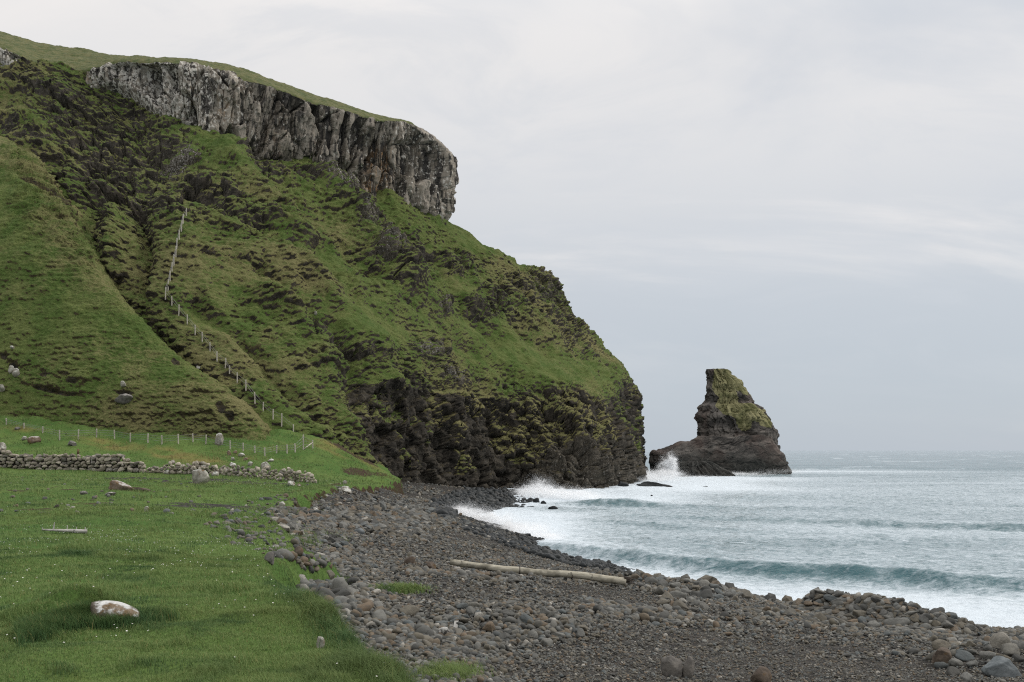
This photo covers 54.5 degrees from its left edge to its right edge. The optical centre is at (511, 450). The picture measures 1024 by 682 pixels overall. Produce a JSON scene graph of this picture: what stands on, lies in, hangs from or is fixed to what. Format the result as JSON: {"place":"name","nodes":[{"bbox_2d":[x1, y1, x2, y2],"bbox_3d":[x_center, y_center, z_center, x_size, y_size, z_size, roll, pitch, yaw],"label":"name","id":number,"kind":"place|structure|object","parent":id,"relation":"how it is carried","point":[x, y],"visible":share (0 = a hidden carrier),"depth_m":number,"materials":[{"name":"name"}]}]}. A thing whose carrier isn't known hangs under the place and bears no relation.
{"place":"outdoors","nodes":[
{"label":"outdoors","id":0,"kind":"place"},
{"bbox_2d":[0,136,271,440],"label":"hill","id":1,"kind":"structure","parent":0,"point":[80,335],"depth_m":124.45,"materials":[{"name":"plant"}]},
{"bbox_2d":[12,368,19,376],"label":"hill rock","id":2,"kind":"object","parent":1,"relation":"on","point":[16,372],"visible":1,"depth_m":121.89,"materials":[{"name":"stone"}]},
{"bbox_2d":[115,393,132,403],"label":"hill rock","id":3,"kind":"object","parent":1,"relation":"on","point":[124,398],"visible":1,"depth_m":117.62,"materials":[{"name":"stone"}]},
{"bbox_2d":[0,414,403,681],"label":"meadow","id":4,"kind":"structure","parent":0,"point":[182,444],"depth_m":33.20,"materials":[{"name":"plant"}]},
{"bbox_2d":[0,442,6,450],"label":"boulder","id":5,"kind":"object","parent":4,"relation":"on","point":[3,446],"visible":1,"depth_m":97.52,"materials":[{"name":"stone"}]},
{"bbox_2d":[27,436,40,443],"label":"boulder","id":6,"kind":"object","parent":4,"relation":"on","point":[32,439],"visible":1,"depth_m":108.74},
{"bbox_2d":[42,522,86,533],"bbox_3d":[-11.112,1.936,24.670,1.046,0.305,0.111,0,0,-19],"label":"driftwood branch","id":7,"kind":"object","parent":4,"relation":"on","point":[84,531],"visible":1,"depth_m":24.69,"materials":[{"name":"wood"}]},
{"bbox_2d":[0,448,145,472],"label":"drystone wall","id":8,"kind":"structure","parent":4,"relation":"on","point":[100,462],"depth_m":96.89,"materials":[{"name":"stone"}]},
{"bbox_2d":[90,600,138,618],"bbox_3d":[-4.445,1.862,11.114,0.609,0.336,0.376,9,0,0],"label":"boulder","id":9,"kind":"object","parent":4,"relation":"on","point":[105,607],"visible":0.45,"depth_m":11.01,"materials":[{"name":"stone"}]},
{"bbox_2d":[108,480,132,490],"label":"boulder","id":10,"kind":"object","parent":4,"relation":"on","point":[116,484],"visible":0.69,"depth_m":51.23,"materials":[{"name":"stone"}]},
{"bbox_2d":[6,418,312,455],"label":"post and wire fence","id":11,"kind":"object","parent":4,"relation":"on","point":[205,440],"visible":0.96,"depth_m":111.38,"materials":[{"name":"grey wood"}]},
{"bbox_2d":[0,478,332,573],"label":"turf stones","id":12,"kind":"object","parent":4,"relation":"on","point":[302,561],"visible":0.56,"depth_m":28.88,"materials":[{"name":"stone"}]},
{"bbox_2d":[191,470,209,483],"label":"boulder","id":13,"kind":"object","parent":4,"relation":"on","point":[201,476],"visible":0.8,"depth_m":65.05,"materials":[{"name":"stone"}]},
{"bbox_2d":[9,581,425,681],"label":"long grass","id":14,"kind":"structure","parent":4,"relation":"on","point":[75,615],"depth_m":10.74,"materials":[{"name":"plant"}]},
{"bbox_2d":[215,433,223,445],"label":"boulder","id":15,"kind":"object","parent":4,"relation":"on","point":[219,436],"visible":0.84,"depth_m":113.47,"materials":[{"name":"stone"}]},
{"bbox_2d":[141,460,316,482],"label":"ruined wall","id":16,"kind":"structure","parent":4,"relation":"on","point":[225,471],"depth_m":93.20,"materials":[{"name":"stone"}]},
{"bbox_2d":[264,551,273,564],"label":"boulder","id":17,"kind":"object","parent":4,"relation":"on","point":[269,557],"visible":0.95,"depth_m":18.55,"materials":[{"name":"stone"}]},
{"bbox_2d":[294,546,303,555],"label":"boulder","id":18,"kind":"object","parent":4,"relation":"on","point":[299,550],"visible":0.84,"depth_m":22.83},
{"bbox_2d":[316,637,324,648],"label":"stone","id":19,"kind":"object","parent":4,"relation":"on","point":[321,641],"visible":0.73,"depth_m":10.27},
{"bbox_2d":[327,570,334,579],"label":"stone","id":20,"kind":"object","parent":4,"relation":"on","point":[331,573],"visible":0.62,"depth_m":23.94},
{"bbox_2d":[0,31,458,220],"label":"cliff","id":21,"kind":"structure","parent":0,"point":[409,162],"depth_m":203.33,"materials":[{"name":"stone"}]},
{"bbox_2d":[0,56,648,489],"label":"hill","id":22,"kind":"structure","parent":0,"point":[422,348],"depth_m":170.35,"materials":[{"name":"plant"}]},
{"bbox_2d":[165,208,293,431],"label":"post and wire fence","id":23,"kind":"object","parent":22,"relation":"on","point":[195,327],"visible":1,"depth_m":131.51,"materials":[{"name":"grey wood"}]},
{"bbox_2d":[238,497,505,681],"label":"beach grass","id":24,"kind":"structure","parent":0,"point":[449,669],"depth_m":17.19,"materials":[{"name":"plant"}]},
{"bbox_2d":[0,0,1023,449],"label":"sky","id":25,"kind":"structure","parent":0,"point":[819,204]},
{"bbox_2d":[86,477,1023,681],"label":"beach","id":26,"kind":"structure","parent":0,"point":[596,641],"depth_m":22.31,"materials":[{"name":"stone"}]},
{"bbox_2d":[339,486,351,492],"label":"boulder","id":27,"kind":"object","parent":26,"relation":"on","point":[345,488],"visible":0.69,"depth_m":71.68,"materials":[{"name":"stone"}]},
{"bbox_2d":[345,577,356,583],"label":"stone","id":28,"kind":"object","parent":26,"relation":"on","point":[352,580],"visible":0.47,"depth_m":24.01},
{"bbox_2d":[354,528,364,533],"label":"boulder","id":29,"kind":"object","parent":26,"relation":"on","point":[360,531],"visible":0.63,"depth_m":42.67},
{"bbox_2d":[352,582,368,588],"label":"stone","id":30,"kind":"object","parent":26,"relation":"on","point":[362,584],"visible":0.44,"depth_m":23.85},
{"bbox_2d":[399,605,419,615],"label":"stone","id":31,"kind":"object","parent":26,"relation":"on","point":[410,609],"visible":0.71,"depth_m":21.08,"materials":[{"name":"stone"}]},
{"bbox_2d":[404,556,414,564],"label":"boulder","id":32,"kind":"object","parent":26,"relation":"on","point":[411,560],"visible":0.76,"depth_m":31.27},
{"bbox_2d":[426,562,435,568],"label":"boulder","id":33,"kind":"object","parent":26,"relation":"on","point":[431,565],"visible":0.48,"depth_m":30.95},
{"bbox_2d":[433,616,442,622],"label":"stone","id":34,"kind":"object","parent":26,"relation":"on","point":[437,618],"visible":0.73,"depth_m":20.92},
{"bbox_2d":[439,627,449,634],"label":"boulder","id":35,"kind":"object","parent":26,"relation":"on","point":[444,630],"visible":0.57,"depth_m":20.12,"materials":[{"name":"stone"}]},
{"bbox_2d":[456,603,468,608],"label":"stone","id":36,"kind":"object","parent":26,"relation":"on","point":[461,605],"visible":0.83,"depth_m":21.84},
{"bbox_2d":[460,617,471,622],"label":"stone","id":37,"kind":"object","parent":26,"relation":"on","point":[464,620],"visible":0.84,"depth_m":20.97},
{"bbox_2d":[466,606,475,613],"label":"stone","id":38,"kind":"object","parent":26,"relation":"on","point":[470,609],"visible":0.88,"depth_m":21.47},
{"bbox_2d":[468,602,479,606],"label":"stone","id":39,"kind":"object","parent":26,"relation":"on","point":[475,604],"visible":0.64,"depth_m":21.87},
{"bbox_2d":[482,621,495,631],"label":"stone","id":40,"kind":"object","parent":26,"relation":"on","point":[489,626],"visible":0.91,"depth_m":20.77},
{"bbox_2d":[498,632,510,638],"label":"stone","id":41,"kind":"object","parent":26,"relation":"on","point":[504,635],"visible":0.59,"depth_m":20.30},
{"bbox_2d":[500,609,515,616],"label":"stone","id":42,"kind":"object","parent":26,"relation":"on","point":[508,612],"visible":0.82,"depth_m":21.50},
{"bbox_2d":[428,487,611,567],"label":"wet stones","id":43,"kind":"object","parent":26,"relation":"on","point":[477,496],"visible":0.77,"depth_m":73.45,"materials":[{"name":"stone"}]},
{"bbox_2d":[519,614,533,623],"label":"stone","id":44,"kind":"object","parent":26,"relation":"on","point":[524,618],"visible":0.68,"depth_m":21.24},
{"bbox_2d":[528,630,537,638],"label":"stone","id":45,"kind":"object","parent":26,"relation":"on","point":[534,633],"visible":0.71,"depth_m":20.67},
{"bbox_2d":[450,559,634,584],"bbox_3d":[1.002,3.872,31.563,5.947,0.914,0.248,0,0,-7],"label":"wooden pole","id":46,"kind":"object","parent":26,"relation":"on","point":[569,574],"visible":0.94,"depth_m":31.49,"materials":[{"name":"brown wood"}]},
{"bbox_2d":[540,608,549,615],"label":"stone","id":47,"kind":"object","parent":26,"relation":"on","point":[545,611],"visible":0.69,"depth_m":21.88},
{"bbox_2d":[541,638,552,646],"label":"stone","id":48,"kind":"object","parent":26,"relation":"on","point":[547,641],"visible":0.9,"depth_m":20.31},
{"bbox_2d":[545,625,556,634],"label":"stone","id":49,"kind":"object","parent":26,"relation":"on","point":[552,629],"visible":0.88,"depth_m":20.98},
{"bbox_2d":[552,632,564,637],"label":"stone","id":50,"kind":"object","parent":26,"relation":"on","point":[560,634],"visible":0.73,"depth_m":20.87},
{"bbox_2d":[576,628,584,637],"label":"stone","id":51,"kind":"object","parent":26,"relation":"on","point":[580,632],"visible":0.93,"depth_m":21.08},
{"bbox_2d":[644,576,657,583],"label":"stone","id":52,"kind":"object","parent":26,"relation":"on","point":[650,579],"visible":0.71,"depth_m":33.86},
{"bbox_2d":[287,533,1023,681],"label":"shingle","id":53,"kind":"object","parent":26,"relation":"on","point":[362,608],"visible":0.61,"depth_m":21.89,"materials":[{"name":"stone"}]},
{"bbox_2d":[653,586,663,594],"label":"stone","id":54,"kind":"object","parent":26,"relation":"on","point":[659,590],"visible":0.62,"depth_m":31.05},
{"bbox_2d":[657,579,667,586],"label":"stone","id":55,"kind":"object","parent":26,"relation":"on","point":[663,582],"visible":0.65,"depth_m":33.28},
{"bbox_2d":[656,598,669,604],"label":"stone","id":56,"kind":"object","parent":26,"relation":"on","point":[661,601],"visible":0.8,"depth_m":28.71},
{"bbox_2d":[661,591,672,598],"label":"stone","id":57,"kind":"object","parent":26,"relation":"on","point":[667,594],"visible":0.53,"depth_m":30.41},
{"bbox_2d":[661,655,682,676],"bbox_3d":[3.032,4.161,18.881,0.419,0.536,0.275,0,0,0],"label":"boulder","id":58,"kind":"object","parent":26,"relation":"on","point":[671,665],"visible":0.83,"depth_m":18.78,"materials":[{"name":"grey stone"}]},
{"bbox_2d":[670,582,680,588],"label":"stone","id":59,"kind":"object","parent":26,"relation":"on","point":[675,584],"visible":0.64,"depth_m":33.07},
{"bbox_2d":[669,590,686,598],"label":"stone","id":60,"kind":"object","parent":26,"relation":"on","point":[677,593],"visible":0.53,"depth_m":30.78,"materials":[{"name":"stone"}]},
{"bbox_2d":[672,600,688,609],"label":"stone","id":61,"kind":"object","parent":26,"relation":"on","point":[681,604],"visible":0.61,"depth_m":28.29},
{"bbox_2d":[681,588,690,593],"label":"stone","id":62,"kind":"object","parent":26,"relation":"on","point":[685,590],"visible":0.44,"depth_m":32.26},
{"bbox_2d":[682,656,693,677],"bbox_3d":[3.351,4.178,18.868,0.230,0.537,0.213,0,0,0],"label":"boulder","id":63,"kind":"object","parent":26,"relation":"on","point":[688,669],"visible":0.93,"depth_m":18.79,"materials":[{"name":"grey stone"}]},
{"bbox_2d":[691,599,700,605],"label":"stone","id":64,"kind":"object","parent":26,"relation":"on","point":[695,602],"visible":0.57,"depth_m":29.43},
{"bbox_2d":[698,580,709,585],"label":"stone","id":65,"kind":"object","parent":26,"relation":"on","point":[704,582],"visible":0.53,"depth_m":33.62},
{"bbox_2d":[696,589,712,598],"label":"stone","id":66,"kind":"object","parent":26,"relation":"on","point":[705,593],"visible":0.56,"depth_m":31.66,"materials":[{"name":"stone"}]},
{"bbox_2d":[699,601,709,609],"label":"stone","id":67,"kind":"object","parent":26,"relation":"on","point":[704,605],"visible":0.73,"depth_m":28.88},
{"bbox_2d":[709,583,721,589],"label":"stone","id":68,"kind":"object","parent":26,"relation":"on","point":[714,586],"visible":0.67,"depth_m":33.63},
{"bbox_2d":[750,666,771,681],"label":"boulder","id":69,"kind":"object","parent":26,"relation":"on","point":[761,674],"visible":1,"depth_m":18.91,"materials":[{"name":"stone"}]},
{"bbox_2d":[784,608,795,615],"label":"stone","id":70,"kind":"object","parent":26,"relation":"on","point":[790,610],"visible":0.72,"depth_m":29.17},
{"bbox_2d":[813,589,825,594],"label":"stone","id":71,"kind":"object","parent":26,"relation":"on","point":[820,591],"visible":0.89,"depth_m":30.45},
{"bbox_2d":[823,594,836,600],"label":"stone","id":72,"kind":"object","parent":26,"relation":"on","point":[828,597],"visible":0.91,"depth_m":30.07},
{"bbox_2d":[830,598,843,604],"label":"stone","id":73,"kind":"object","parent":26,"relation":"on","point":[838,601],"visible":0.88,"depth_m":29.84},
{"bbox_2d":[834,590,842,596],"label":"stone","id":74,"kind":"object","parent":26,"relation":"on","point":[838,593],"visible":0.94,"depth_m":30.07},
{"bbox_2d":[844,613,856,618],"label":"stone","id":75,"kind":"object","parent":26,"relation":"on","point":[850,615],"visible":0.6,"depth_m":28.99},
{"bbox_2d":[852,610,866,616],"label":"stone","id":76,"kind":"object","parent":26,"relation":"on","point":[858,613],"visible":0.75,"depth_m":28.99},
{"bbox_2d":[858,616,866,622],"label":"stone","id":77,"kind":"object","parent":26,"relation":"on","point":[861,619],"visible":0.59,"depth_m":28.62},
{"bbox_2d":[861,592,873,599],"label":"stone","id":78,"kind":"object","parent":26,"relation":"on","point":[864,596],"visible":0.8,"depth_m":29.50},
{"bbox_2d":[866,620,879,627],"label":"stone","id":79,"kind":"object","parent":26,"relation":"on","point":[874,623],"visible":0.7,"depth_m":27.88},
{"bbox_2d":[780,591,978,634],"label":"heap stones","id":80,"kind":"object","parent":26,"relation":"on","point":[898,606],"visible":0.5,"depth_m":29.00,"materials":[{"name":"stone"}]},
{"bbox_2d":[883,617,909,625],"bbox_3d":[10.920,4.932,28.177,0.729,0.370,0.355,-11,6,8],"label":"stone","id":81,"kind":"object","parent":26,"relation":"on","point":[895,621],"visible":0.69,"depth_m":28.12,"materials":[{"name":"stone"}]},
{"bbox_2d":[892,597,904,602],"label":"stone","id":82,"kind":"object","parent":26,"relation":"on","point":[902,599],"visible":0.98,"depth_m":29.00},
{"bbox_2d":[903,611,918,614],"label":"stone","id":83,"kind":"object","parent":26,"relation":"on","point":[910,612],"visible":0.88,"depth_m":28.34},
{"bbox_2d":[909,613,919,622],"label":"stone","id":84,"kind":"object","parent":26,"relation":"on","point":[916,616],"visible":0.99,"depth_m":28.13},
{"bbox_2d":[919,613,928,623],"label":"stone","id":85,"kind":"object","parent":26,"relation":"on","point":[923,618],"visible":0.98,"depth_m":28.00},
{"bbox_2d":[925,651,935,660],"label":"stone","id":86,"kind":"object","parent":26,"relation":"on","point":[929,656],"visible":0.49,"depth_m":21.91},
{"bbox_2d":[931,620,940,626],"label":"stone","id":87,"kind":"object","parent":26,"relation":"on","point":[935,623],"visible":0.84,"depth_m":27.73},
{"bbox_2d":[930,607,944,617],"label":"stone","id":88,"kind":"object","parent":26,"relation":"on","point":[941,609],"visible":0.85,"depth_m":28.25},
{"bbox_2d":[931,647,951,662],"bbox_3d":[9.395,4.487,21.725,0.426,0.363,0.341,0,0,18],"label":"boulder","id":89,"kind":"object","parent":26,"relation":"on","point":[941,654],"visible":0.81,"depth_m":21.58,"materials":[{"name":"stone"}]},
{"bbox_2d":[932,639,950,649],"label":"stone","id":90,"kind":"object","parent":26,"relation":"on","point":[937,644],"visible":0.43,"depth_m":23.14,"materials":[{"name":"stone"}]},
{"bbox_2d":[934,662,948,668],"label":"stone","id":91,"kind":"object","parent":26,"relation":"on","point":[938,665],"visible":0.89,"depth_m":21.24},
{"bbox_2d":[937,615,946,622],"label":"stone","id":92,"kind":"object","parent":26,"relation":"on","point":[941,618],"visible":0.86,"depth_m":27.86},
{"bbox_2d":[941,620,954,628],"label":"stone","id":93,"kind":"object","parent":26,"relation":"on","point":[946,624],"visible":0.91,"depth_m":27.59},
{"bbox_2d":[945,612,957,618],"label":"stone","id":94,"kind":"object","parent":26,"relation":"on","point":[954,615],"visible":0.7,"depth_m":28.03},
{"bbox_2d":[946,666,959,675],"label":"stone","id":95,"kind":"object","parent":26,"relation":"on","point":[952,670],"visible":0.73,"depth_m":20.20,"materials":[{"name":"stone"}]},
{"bbox_2d":[948,657,963,666],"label":"stone","id":96,"kind":"object","parent":26,"relation":"on","point":[954,662],"visible":0.85,"depth_m":21.22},
{"bbox_2d":[955,649,974,660],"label":"stone","id":97,"kind":"object","parent":26,"relation":"on","point":[962,655],"visible":0.84,"depth_m":21.48,"materials":[{"name":"stone"}]},
{"bbox_2d":[960,672,972,681],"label":"stone","id":98,"kind":"object","parent":26,"relation":"on","point":[966,676],"visible":0.95,"depth_m":19.64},
{"bbox_2d":[965,624,975,630],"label":"stone","id":99,"kind":"object","parent":26,"relation":"on","point":[971,627],"visible":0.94,"depth_m":27.64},
{"bbox_2d":[966,641,975,646],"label":"stone","id":100,"kind":"object","parent":26,"relation":"on","point":[970,643],"visible":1,"depth_m":22.15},
{"bbox_2d":[966,660,977,666],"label":"stone","id":101,"kind":"object","parent":26,"relation":"on","point":[973,663],"visible":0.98,"depth_m":20.98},
{"bbox_2d":[979,651,995,658],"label":"stone","id":102,"kind":"object","parent":26,"relation":"on","point":[986,654],"visible":0.73,"depth_m":21.22,"materials":[{"name":"stone"}]},
{"bbox_2d":[983,644,992,650],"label":"stone","id":103,"kind":"object","parent":26,"relation":"on","point":[988,647],"visible":0.73,"depth_m":21.56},
{"bbox_2d":[990,632,1010,648],"bbox_3d":[10.768,4.258,21.914,0.478,0.443,0.470,-29,7,33],"label":"stone","id":104,"kind":"object","parent":26,"relation":"on","point":[998,639],"visible":0.61,"depth_m":21.81,"materials":[{"name":"stone"}]},
{"bbox_2d":[981,656,1021,677],"bbox_3d":[10.088,4.518,20.383,0.887,0.528,0.359,22,0,0],"label":"boulder","id":105,"kind":"object","parent":26,"relation":"on","point":[998,666],"visible":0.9,"depth_m":20.24,"materials":[{"name":"stone"}]},
{"bbox_2d":[1000,643,1019,655],"bbox_3d":[10.766,4.317,21.452,0.350,0.288,0.473,-7,12,10],"label":"stone","id":106,"kind":"object","parent":26,"relation":"on","point":[1009,649],"visible":0.81,"depth_m":21.35,"materials":[{"name":"stone"}]},
{"bbox_2d":[1012,654,1023,661],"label":"stone","id":107,"kind":"object","parent":26,"relation":"on","point":[1017,657],"visible":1,"depth_m":21.05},
{"bbox_2d":[1017,641,1023,649],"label":"stone","id":108,"kind":"object","parent":26,"relation":"on","point":[1020,645],"visible":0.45,"depth_m":22.00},
{"bbox_2d":[481,450,1023,627],"bbox_3d":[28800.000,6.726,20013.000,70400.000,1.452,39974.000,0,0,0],"label":"sea","id":109,"kind":"structure","parent":0,"point":[932,529],"depth_m":89.92,"materials":[{"name":"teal liquid"}]},
{"bbox_2d":[445,501,575,539],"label":"sea spray","id":110,"kind":"object","parent":109,"relation":"on","point":[513,527],"visible":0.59,"depth_m":85.19,"materials":[{"name":"liquid"}]},
{"bbox_2d":[507,473,608,499],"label":"sea spray","id":111,"kind":"object","parent":109,"relation":"on","point":[536,491],"visible":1,"depth_m":147.27,"materials":[{"name":"liquid"}]},
{"bbox_2d":[617,481,628,486],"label":"sea rock","id":112,"kind":"object","parent":109,"relation":"in","point":[623,484],"visible":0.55,"depth_m":189.74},
{"bbox_2d":[636,481,672,486],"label":"sea rock","id":113,"kind":"object","parent":109,"relation":"in","point":[647,483],"visible":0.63,"depth_m":189.76,"materials":[{"name":"stone"}]},
{"bbox_2d":[637,469,691,481],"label":"sea spray","id":114,"kind":"object","parent":109,"relation":"on","point":[650,476],"visible":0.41,"depth_m":222.20,"materials":[{"name":"liquid"}]},
{"bbox_2d":[645,450,688,477],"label":"sea spray","id":115,"kind":"object","parent":109,"relation":"on","point":[670,463],"visible":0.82,"depth_m":253.89,"materials":[{"name":"liquid"}]},
{"bbox_2d":[649,368,791,476],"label":"sea stack","id":116,"kind":"object","parent":109,"relation":"in","point":[737,431],"visible":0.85,"depth_m":290.23,"materials":[{"name":"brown stone"}]},
{"bbox_2d":[682,468,806,476],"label":"sea spray","id":117,"kind":"object","parent":109,"relation":"on","point":[740,473],"visible":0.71,"depth_m":270.14,"materials":[{"name":"liquid"}]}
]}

